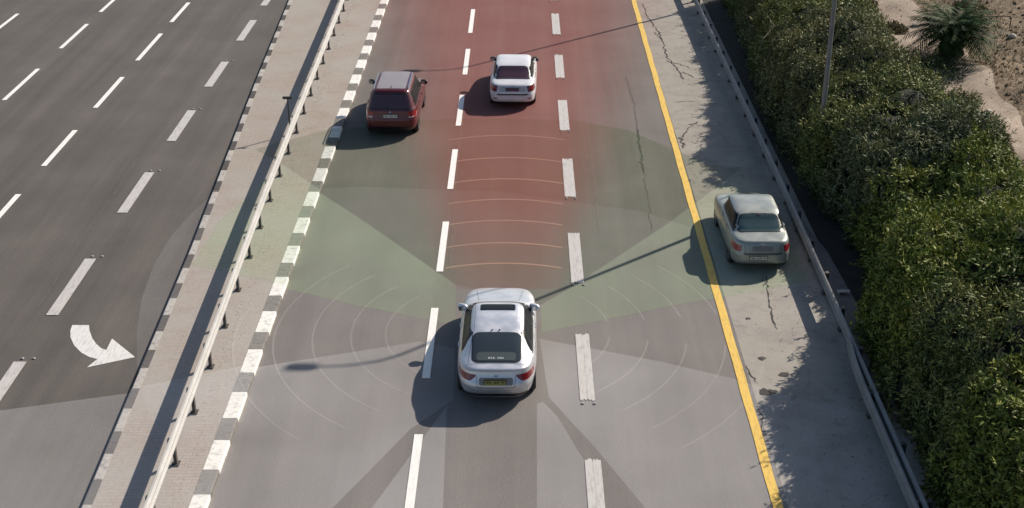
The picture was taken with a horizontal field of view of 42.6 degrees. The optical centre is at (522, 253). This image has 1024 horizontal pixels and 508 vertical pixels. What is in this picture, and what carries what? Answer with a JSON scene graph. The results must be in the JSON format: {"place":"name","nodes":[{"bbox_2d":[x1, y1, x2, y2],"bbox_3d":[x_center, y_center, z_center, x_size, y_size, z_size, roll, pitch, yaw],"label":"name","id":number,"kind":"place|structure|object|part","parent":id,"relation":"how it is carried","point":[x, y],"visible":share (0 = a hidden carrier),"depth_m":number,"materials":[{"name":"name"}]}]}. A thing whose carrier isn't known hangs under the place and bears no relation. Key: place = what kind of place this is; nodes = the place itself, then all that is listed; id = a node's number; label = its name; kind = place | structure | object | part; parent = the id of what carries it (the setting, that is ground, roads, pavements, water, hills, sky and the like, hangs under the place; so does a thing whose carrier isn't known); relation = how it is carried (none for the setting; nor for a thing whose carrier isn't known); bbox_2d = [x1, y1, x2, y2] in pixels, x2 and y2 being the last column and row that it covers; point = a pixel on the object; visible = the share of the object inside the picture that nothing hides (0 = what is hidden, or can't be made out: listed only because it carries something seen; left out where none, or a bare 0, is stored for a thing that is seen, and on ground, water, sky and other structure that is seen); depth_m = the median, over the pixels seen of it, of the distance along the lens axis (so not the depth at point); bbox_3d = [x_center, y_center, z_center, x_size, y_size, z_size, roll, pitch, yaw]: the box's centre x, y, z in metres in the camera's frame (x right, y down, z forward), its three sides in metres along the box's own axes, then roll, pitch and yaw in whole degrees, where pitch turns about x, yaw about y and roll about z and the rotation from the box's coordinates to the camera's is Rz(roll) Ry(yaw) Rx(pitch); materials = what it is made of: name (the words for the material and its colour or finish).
{"place":"outdoors","nodes":[
{"label":"outdoors","id":0,"kind":"place"},
{"bbox_2d":[0,0,288,507],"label":"carriageway","id":1,"kind":"structure","parent":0,"point":[62,404],"depth_m":43.55,"materials":[{"name":"grey asphalt"}]},
{"bbox_2d":[70,325,133,366],"bbox_3d":[-11.005,2.280,34.075,1.179,0.001,2.543,-14,29,-28],"label":"turn arrow marking","id":2,"kind":"object","parent":1,"relation":"on","point":[83,341],"visible":1,"depth_m":33.76,"materials":[{"name":"paint"}]},
{"bbox_2d":[0,0,269,400],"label":"lane markings","id":3,"kind":"object","parent":1,"relation":"on","point":[15,368],"visible":1,"depth_m":44.38,"materials":[{"name":"white paint"}]},
{"bbox_2d":[82,0,292,507],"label":"kerb","id":4,"kind":"structure","parent":1,"relation":"on","point":[105,462],"depth_m":35.76,"materials":[{"name":"white paint"}]},
{"bbox_2d":[91,0,380,507],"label":"median paving","id":5,"kind":"structure","parent":0,"point":[132,469],"depth_m":38.45,"materials":[{"name":"grey concrete"}]},
{"bbox_2d":[143,0,345,507],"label":"guard rail","id":6,"kind":"object","parent":5,"relation":"on","point":[168,454],"visible":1,"depth_m":34.96,"materials":[{"name":"metal"}]},
{"bbox_2d":[282,96,291,124],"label":"marker post","id":7,"kind":"object","parent":5,"relation":"on","point":[287,97],"visible":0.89,"depth_m":47.13,"materials":[{"name":"metal"}]},
{"bbox_2d":[170,0,351,507],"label":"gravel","id":8,"kind":"structure","parent":0,"point":[259,265],"depth_m":37.55,"materials":[{"name":"grey gravel"}]},
{"bbox_2d":[208,0,788,507],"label":"carriageway","id":9,"kind":"structure","parent":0,"point":[344,402],"depth_m":36.07,"materials":[{"name":"asphalt"}]},
{"bbox_2d":[188,0,388,507],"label":"median kerb","id":10,"kind":"structure","parent":9,"relation":"on","point":[208,479],"depth_m":35.76,"materials":[{"name":"white paint"}]},
{"bbox_2d":[366,71,426,131],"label":"suv car","id":11,"kind":"object","parent":9,"relation":"on","point":[396,101],"visible":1,"depth_m":47.39,"materials":[{"name":"red paint"}]},
{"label":"rear window","id":12,"kind":"part","parent":11,"relation":"part of","materials":[{"name":"black glass"}]},
{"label":"side window","id":13,"kind":"part","parent":11,"relation":"part of","materials":[{"name":"black glass"}]},
{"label":"side window","id":14,"kind":"part","parent":11,"relation":"part of","materials":[{"name":"black glass"}]},
{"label":"side window","id":15,"kind":"part","parent":11,"relation":"part of","materials":[{"name":"black glass"}]},
{"bbox_2d":[457,288,539,396],"bbox_3d":[-0.607,1.964,33.121,2.106,1.446,5.021,0,26,0],"label":"hatchback car","id":16,"kind":"object","parent":9,"relation":"on","point":[497,349],"visible":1,"depth_m":31.60,"materials":[{"name":"silver metal"}]},
{"bbox_3d":[-1.399,2.098,31.770,0.152,0.270,0.457,12,28,23],"label":"side window","id":17,"kind":"part","parent":16,"relation":"part of","materials":[{"name":"black glass"}]},
{"bbox_3d":[-1.366,1.830,32.330,0.182,0.270,0.878,0,26,0],"label":"side window","id":18,"kind":"part","parent":16,"relation":"part of","materials":[{"name":"black glass"}]},
{"bbox_3d":[-1.039,1.695,32.605,0.852,0.300,2.391,0,26,0],"label":"window frame","id":19,"kind":"part","parent":16,"relation":"part of","materials":[{"name":"black"}]},
{"bbox_3d":[-1.308,1.412,33.204,0.291,0.270,0.942,4,26,9],"label":"side window","id":20,"kind":"part","parent":16,"relation":"part of","materials":[{"name":"black glass"}]},
{"bbox_3d":[-0.616,2.225,31.395,1.125,0.257,0.925,0,26,0],"label":"rear window","id":21,"kind":"part","parent":16,"relation":"part of","materials":[{"name":"black glass"}]},
{"bbox_3d":[-0.179,1.697,32.601,0.852,0.300,2.391,0,26,0],"label":"window frame","id":22,"kind":"part","parent":16,"relation":"part of","materials":[{"name":"black"}]},
{"bbox_3d":[0.098,1.415,33.197,0.291,0.270,0.942,-4,26,-8],"label":"side window","id":23,"kind":"part","parent":16,"relation":"part of","materials":[{"name":"black glass"}]},
{"bbox_3d":[0.172,2.102,31.762,0.152,0.270,0.457,-11,28,-22],"label":"side window","id":24,"kind":"part","parent":16,"relation":"part of","materials":[{"name":"black glass"}]},
{"bbox_3d":[0.146,1.834,32.323,0.182,0.270,0.878,0,26,0],"label":"side window","id":25,"kind":"part","parent":16,"relation":"part of","materials":[{"name":"black glass"}]},
{"bbox_2d":[405,9,604,507],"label":"lane markings","id":26,"kind":"object","parent":9,"relation":"on","point":[595,489],"visible":1,"depth_m":34.50,"materials":[{"name":"white paint"}]},
{"bbox_2d":[490,54,538,102],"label":"saloon car","id":27,"kind":"object","parent":9,"relation":"on","point":[513,78],"visible":1,"depth_m":50.66,"materials":[{"name":"white paint"}]},
{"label":"rear window","id":28,"kind":"part","parent":27,"relation":"part of","materials":[{"name":"black glass"}]},
{"bbox_2d":[449,0,788,441],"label":"road cracks","id":29,"kind":"object","parent":9,"relation":"on","point":[763,391],"visible":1,"depth_m":45.14,"materials":[{"name":"grey"}]},
{"bbox_2d":[632,0,783,507],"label":"yellow edge line","id":30,"kind":"object","parent":9,"relation":"on","point":[776,501],"visible":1,"depth_m":35.98,"materials":[{"name":"paint"}]},
{"bbox_2d":[636,0,940,507],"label":"hard shoulder","id":31,"kind":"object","parent":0,"point":[804,462],"visible":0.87,"depth_m":35.39},
{"bbox_2d":[714,193,788,263],"bbox_3d":[6.841,-1.012,39.308,1.755,1.480,4.391,0,26,0],"label":"saloon car","id":32,"kind":"object","parent":31,"relation":"on","point":[752,227],"visible":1,"depth_m":37.97,"materials":[{"name":"grey paint"}]},
{"bbox_3d":[6.399,-1.650,39.534,1.107,0.335,0.534,-19,32,-35],"label":"side window","id":33,"kind":"part","parent":32,"relation":"part of","materials":[{"name":"black glass"}]},
{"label":"side window","id":34,"kind":"part","parent":32,"relation":"part of","materials":[{"name":"black glass"}]},
{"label":"side window","id":35,"kind":"part","parent":32,"relation":"part of","materials":[{"name":"black glass"}]},
{"bbox_3d":[6.464,-1.357,38.914,0.750,0.365,2.176,0,26,0],"label":"window frame","id":36,"kind":"part","parent":32,"relation":"part of","materials":[{"name":"black"}]},
{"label":"rear window","id":37,"kind":"part","parent":32,"relation":"part of","materials":[{"name":"green glass"}]},
{"bbox_2d":[655,1,941,506],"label":"leaf litter","id":38,"kind":"object","parent":31,"relation":"on","point":[790,247],"visible":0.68,"depth_m":38.76,"materials":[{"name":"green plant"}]},
{"bbox_2d":[691,0,932,507],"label":"guard rail","id":39,"kind":"object","parent":31,"relation":"on","point":[897,445],"visible":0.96,"depth_m":36.28,"materials":[{"name":"metal"}]},
{"bbox_2d":[786,204,874,370],"bbox_3d":[8.760,0.761,37.094,0.680,0.170,10.700,0,26,0],"label":"concrete ledge","id":40,"kind":"object","parent":31,"relation":"on","point":[845,300],"visible":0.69,"depth_m":36.76,"materials":[{"name":"grey concrete"}]},
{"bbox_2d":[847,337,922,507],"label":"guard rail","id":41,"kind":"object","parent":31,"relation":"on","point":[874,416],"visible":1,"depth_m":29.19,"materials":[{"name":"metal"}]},
{"bbox_2d":[837,289,849,294],"bbox_3d":[8.860,1.056,36.181,0.340,0.095,0.160,0,26,0],"label":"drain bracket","id":42,"kind":"object","parent":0,"point":[839,291],"visible":1,"depth_m":36.14,"materials":[{"name":"metal"}]},
{"bbox_2d":[702,0,1023,501],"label":"embankment","id":43,"kind":"structure","parent":0,"point":[832,239],"depth_m":46.86,"materials":[{"name":"soil"}]},
{"bbox_2d":[720,0,745,29],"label":"shrub","id":44,"kind":"object","parent":43,"relation":"on","point":[733,4],"visible":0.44,"depth_m":61.81,"materials":[{"name":"green plant"}]},
{"bbox_2d":[731,0,858,58],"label":"shrub","id":45,"kind":"object","parent":43,"relation":"on","point":[747,27],"visible":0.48,"depth_m":57.16,"materials":[{"name":"green plant"}]},
{"bbox_2d":[744,0,884,87],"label":"shrub","id":46,"kind":"object","parent":43,"relation":"on","point":[797,9],"visible":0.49,"depth_m":52.66,"materials":[{"name":"green plant"}]},
{"bbox_2d":[753,9,784,53],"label":"dry branch","id":47,"kind":"object","parent":46,"relation":"hanging from","point":[768,32],"visible":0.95,"depth_m":50.91,"materials":[{"name":"brown wood"}]},
{"bbox_2d":[750,0,896,125],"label":"shrub","id":48,"kind":"object","parent":43,"relation":"on","point":[798,35],"visible":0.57,"depth_m":48.63,"materials":[{"name":"green plant"}]},
{"bbox_2d":[810,0,836,189],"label":"lamp post","id":49,"kind":"object","parent":43,"relation":"on","point":[828,58],"visible":0.45,"depth_m":41.57,"materials":[{"name":"metal"}]},
{"bbox_2d":[759,11,938,164],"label":"shrub","id":50,"kind":"object","parent":43,"relation":"on","point":[801,77],"visible":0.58,"depth_m":45.55,"materials":[{"name":"green plant"}]},
{"bbox_2d":[858,0,878,6],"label":"bush","id":51,"kind":"object","parent":43,"relation":"on","point":[875,2],"visible":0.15,"depth_m":54.52,"materials":[{"name":"green plant"}]},
{"bbox_2d":[790,50,976,206],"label":"shrub","id":52,"kind":"object","parent":43,"relation":"on","point":[886,100],"visible":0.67,"depth_m":42.00,"materials":[{"name":"green plant"}]},
{"bbox_2d":[887,18,908,34],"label":"bush","id":53,"kind":"object","parent":43,"relation":"on","point":[897,27],"visible":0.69,"depth_m":51.03,"materials":[{"name":"green plant"}]},
{"bbox_2d":[817,94,1020,255],"bbox_3d":[12.007,-2.601,39.631,5.615,4.203,5.178,0,26,0],"label":"shrub","id":54,"kind":"object","parent":43,"relation":"on","point":[864,159],"visible":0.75,"depth_m":39.23,"materials":[{"name":"green plant"}]},
{"bbox_2d":[841,120,1023,306],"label":"shrub","id":55,"kind":"object","parent":43,"relation":"on","point":[977,174],"visible":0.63,"depth_m":36.92,"materials":[{"name":"green plant"}]},
{"bbox_2d":[849,182,1023,402],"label":"shrub","id":56,"kind":"object","parent":43,"relation":"on","point":[922,249],"visible":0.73,"depth_m":31.38,"materials":[{"name":"green plant"}]},
{"bbox_2d":[860,249,1023,494],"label":"shrub","id":57,"kind":"object","parent":43,"relation":"on","point":[956,351],"visible":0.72,"depth_m":28.52,"materials":[{"name":"green plant"}]},
{"bbox_2d":[918,53,965,85],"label":"bush","id":58,"kind":"object","parent":43,"relation":"on","point":[941,66],"visible":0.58,"depth_m":45.86,"materials":[{"name":"green plant"}]},
{"bbox_2d":[900,0,1009,72],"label":"palm","id":59,"kind":"object","parent":43,"relation":"on","point":[952,32],"visible":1,"depth_m":47.00,"materials":[{"name":"green plant"}]},
{"bbox_2d":[886,0,1023,142],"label":"clods","id":60,"kind":"object","parent":43,"relation":"on","point":[999,26],"visible":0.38,"depth_m":49.16,"materials":[{"name":"brown soil"}]},
{"bbox_2d":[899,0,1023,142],"bbox_3d":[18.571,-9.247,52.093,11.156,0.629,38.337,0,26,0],"label":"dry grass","id":61,"kind":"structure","parent":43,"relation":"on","point":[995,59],"depth_m":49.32,"materials":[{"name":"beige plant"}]},
{"bbox_2d":[944,86,983,109],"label":"bush","id":62,"kind":"object","parent":43,"relation":"on","point":[969,97],"visible":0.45,"depth_m":42.89,"materials":[{"name":"green plant"}]},
{"bbox_2d":[951,0,986,12],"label":"bush","id":63,"kind":"object","parent":43,"relation":"on","point":[979,7],"visible":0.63,"depth_m":54.37,"materials":[{"name":"green plant"}]},
{"bbox_2d":[918,348,1023,507],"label":"shrub","id":64,"kind":"object","parent":43,"relation":"on","point":[994,435],"visible":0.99,"depth_m":25.79,"materials":[{"name":"green plant"}]},
{"bbox_2d":[994,15,1011,27],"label":"bent pipe","id":65,"kind":"object","parent":43,"relation":"on","point":[1005,16],"visible":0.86,"depth_m":51.68,"materials":[{"name":"metal"}]},
{"bbox_2d":[995,465,1023,507],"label":"shrub","id":66,"kind":"object","parent":43,"relation":"on","point":[1005,494],"visible":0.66,"depth_m":24.36,"materials":[{"name":"green plant"}]},
{"bbox_2d":[872,0,1023,171],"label":"dirt path","id":67,"kind":"structure","parent":0,"point":[975,80],"depth_m":45.97,"materials":[{"name":"beige soil"}]}
]}

